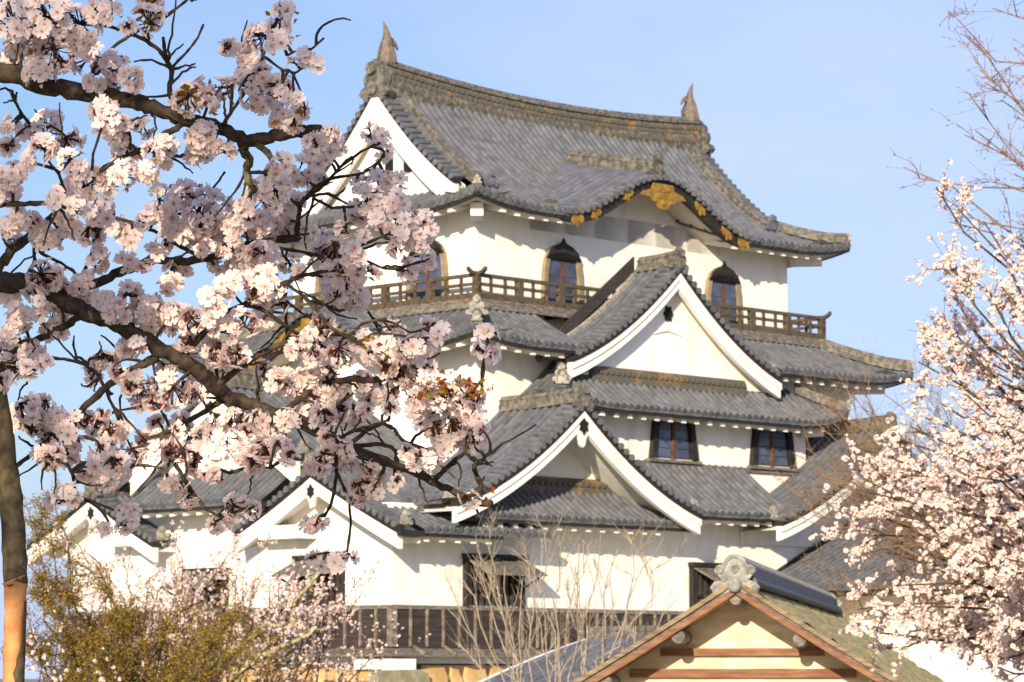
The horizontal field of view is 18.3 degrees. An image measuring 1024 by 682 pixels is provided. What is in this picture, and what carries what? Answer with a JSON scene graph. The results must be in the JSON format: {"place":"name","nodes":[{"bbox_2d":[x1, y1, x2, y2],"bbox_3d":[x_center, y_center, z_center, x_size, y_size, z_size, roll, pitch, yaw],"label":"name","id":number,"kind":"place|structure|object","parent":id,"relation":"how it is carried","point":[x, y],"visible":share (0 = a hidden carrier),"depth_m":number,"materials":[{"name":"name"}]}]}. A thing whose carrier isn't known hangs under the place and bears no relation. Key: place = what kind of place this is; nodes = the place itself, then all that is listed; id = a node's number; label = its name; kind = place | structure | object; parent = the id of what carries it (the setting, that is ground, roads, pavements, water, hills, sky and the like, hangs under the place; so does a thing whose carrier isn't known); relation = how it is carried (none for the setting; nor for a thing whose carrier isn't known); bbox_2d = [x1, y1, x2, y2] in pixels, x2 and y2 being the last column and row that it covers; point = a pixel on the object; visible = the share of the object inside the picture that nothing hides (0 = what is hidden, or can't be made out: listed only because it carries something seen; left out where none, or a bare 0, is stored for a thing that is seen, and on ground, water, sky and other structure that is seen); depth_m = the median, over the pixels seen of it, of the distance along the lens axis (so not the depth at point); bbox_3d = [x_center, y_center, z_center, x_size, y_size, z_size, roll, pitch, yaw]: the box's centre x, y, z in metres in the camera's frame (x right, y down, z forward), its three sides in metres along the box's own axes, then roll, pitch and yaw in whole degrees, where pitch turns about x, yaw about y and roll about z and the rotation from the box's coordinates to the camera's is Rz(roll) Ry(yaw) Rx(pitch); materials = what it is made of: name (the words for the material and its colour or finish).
{"place":"outdoors","nodes":[
{"label":"outdoors","id":0,"kind":"place"},
{"bbox_2d":[0,679,46,681],"bbox_3d":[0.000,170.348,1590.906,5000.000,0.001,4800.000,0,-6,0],"label":"ground","id":1,"kind":"structure","parent":0,"point":[32,680],"depth_m":1727.47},
{"bbox_2d":[25,541,221,681],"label":"cherry tree","id":2,"kind":"object","parent":1,"relation":"on","point":[42,671],"visible":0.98,"depth_m":30.99,"materials":[{"name":"plant"}]},
{"bbox_2d":[0,473,288,681],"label":"bush","id":3,"kind":"object","parent":1,"relation":"on","point":[121,656],"visible":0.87,"depth_m":33.89,"materials":[{"name":"green plant"}]},
{"bbox_2d":[39,510,281,681],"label":"cherry tree","id":4,"kind":"object","parent":1,"relation":"on","point":[179,577],"visible":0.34,"depth_m":46.03,"materials":[{"name":"plant"}]},
{"bbox_2d":[0,0,536,681],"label":"cherry tree","id":5,"kind":"object","parent":1,"relation":"on","point":[212,228],"visible":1,"depth_m":5.87,"materials":[{"name":"pink plant"}]},
{"bbox_2d":[64,664,511,681],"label":"stone base","id":6,"kind":"object","parent":1,"relation":"on","point":[445,672],"visible":0.24,"depth_m":79.79,"materials":[{"name":"beige stone"}]},
{"bbox_2d":[26,21,946,669],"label":"castle keep","id":7,"kind":"structure","parent":6,"relation":"on","point":[618,279],"depth_m":86.66,"materials":[{"name":"white paint"}]},
{"bbox_2d":[159,567,229,616],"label":"awning window","id":8,"kind":"structure","parent":7,"relation":"in","point":[219,582],"depth_m":83.37,"materials":[{"name":"brown wood"}]},
{"bbox_2d":[271,555,344,606],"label":"awning window","id":9,"kind":"structure","parent":7,"relation":"in","point":[298,567],"depth_m":80.41,"materials":[{"name":"brown wood"}]},
{"bbox_2d":[315,278,348,306],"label":"bell window","id":10,"kind":"structure","parent":7,"relation":"in","point":[319,286],"depth_m":89.90,"materials":[{"name":"brown wood"}]},
{"bbox_2d":[405,240,448,299],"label":"bell window","id":11,"kind":"structure","parent":7,"relation":"in","point":[442,270],"depth_m":86.67,"materials":[{"name":"brown wood"}]},
{"bbox_2d":[462,553,547,607],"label":"awning window","id":12,"kind":"structure","parent":7,"relation":"in","point":[501,561],"depth_m":81.12,"materials":[{"name":"brown wood"}]},
{"bbox_2d":[541,238,583,304],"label":"bell window","id":13,"kind":"structure","parent":7,"relation":"in","point":[561,262],"depth_m":87.95,"materials":[{"name":"brown wood"}]},
{"bbox_2d":[688,562,722,607],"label":"awning window","id":14,"kind":"structure","parent":7,"relation":"in","point":[702,575],"depth_m":86.86,"materials":[{"name":"brown wood"}]},
{"bbox_2d":[705,261,742,323],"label":"bell window","id":15,"kind":"structure","parent":7,"relation":"in","point":[722,286],"depth_m":92.85,"materials":[{"name":"brown wood"}]},
{"bbox_2d":[165,547,431,681],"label":"cherry tree","id":16,"kind":"object","parent":1,"relation":"on","point":[283,626],"visible":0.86,"depth_m":39.83,"materials":[{"name":"pink plant"}]},
{"bbox_2d":[433,504,552,681],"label":"bare shrub","id":17,"kind":"object","parent":1,"relation":"on","point":[503,619],"visible":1,"depth_m":52.02,"materials":[{"name":"brown plant"}]},
{"bbox_2d":[505,489,613,681],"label":"bare shrub","id":18,"kind":"object","parent":1,"relation":"on","point":[557,662],"visible":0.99,"depth_m":51.73,"materials":[{"name":"brown plant"}]},
{"bbox_2d":[478,625,659,681],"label":"tiled outbuilding","id":19,"kind":"structure","parent":1,"relation":"on","point":[540,660],"depth_m":63.68,"materials":[{"name":"grey tile"}]},
{"bbox_2d":[557,517,691,672],"bbox_3d":[1.869,5.003,52.159,1.528,4.358,2.275,-5,-8,37],"label":"bare shrub","id":20,"kind":"object","parent":1,"relation":"on","point":[613,603],"visible":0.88,"depth_m":52.12,"materials":[{"name":"brown plant"}]},
{"bbox_2d":[572,554,944,681],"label":"gatehouse","id":21,"kind":"object","parent":1,"relation":"on","point":[748,620],"visible":0.96,"depth_m":30.61,"materials":[{"name":"beige wood"}]},
{"bbox_2d":[762,330,1022,681],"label":"budding tree","id":22,"kind":"object","parent":1,"relation":"on","point":[940,556],"visible":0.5,"depth_m":47.81,"materials":[{"name":"plant"}]},
{"bbox_2d":[777,487,1023,681],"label":"attached turret","id":23,"kind":"object","parent":1,"relation":"on","point":[941,668],"visible":0.16,"depth_m":86.85,"materials":[{"name":"tile"}]},
{"bbox_2d":[808,159,1023,681],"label":"cherry tree","id":24,"kind":"object","parent":1,"relation":"on","point":[992,527],"visible":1,"depth_m":21.93,"materials":[{"name":"plant"}]},
{"bbox_2d":[887,0,1023,265],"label":"budding tree","id":25,"kind":"object","parent":1,"relation":"on","point":[1002,152],"visible":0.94,"depth_m":26.03,"materials":[{"name":"brown plant"}]},
{"bbox_2d":[0,0,1023,678],"label":"sky","id":26,"kind":"structure","parent":0,"point":[804,105],"materials":[{"name":"blue"}]}
]}

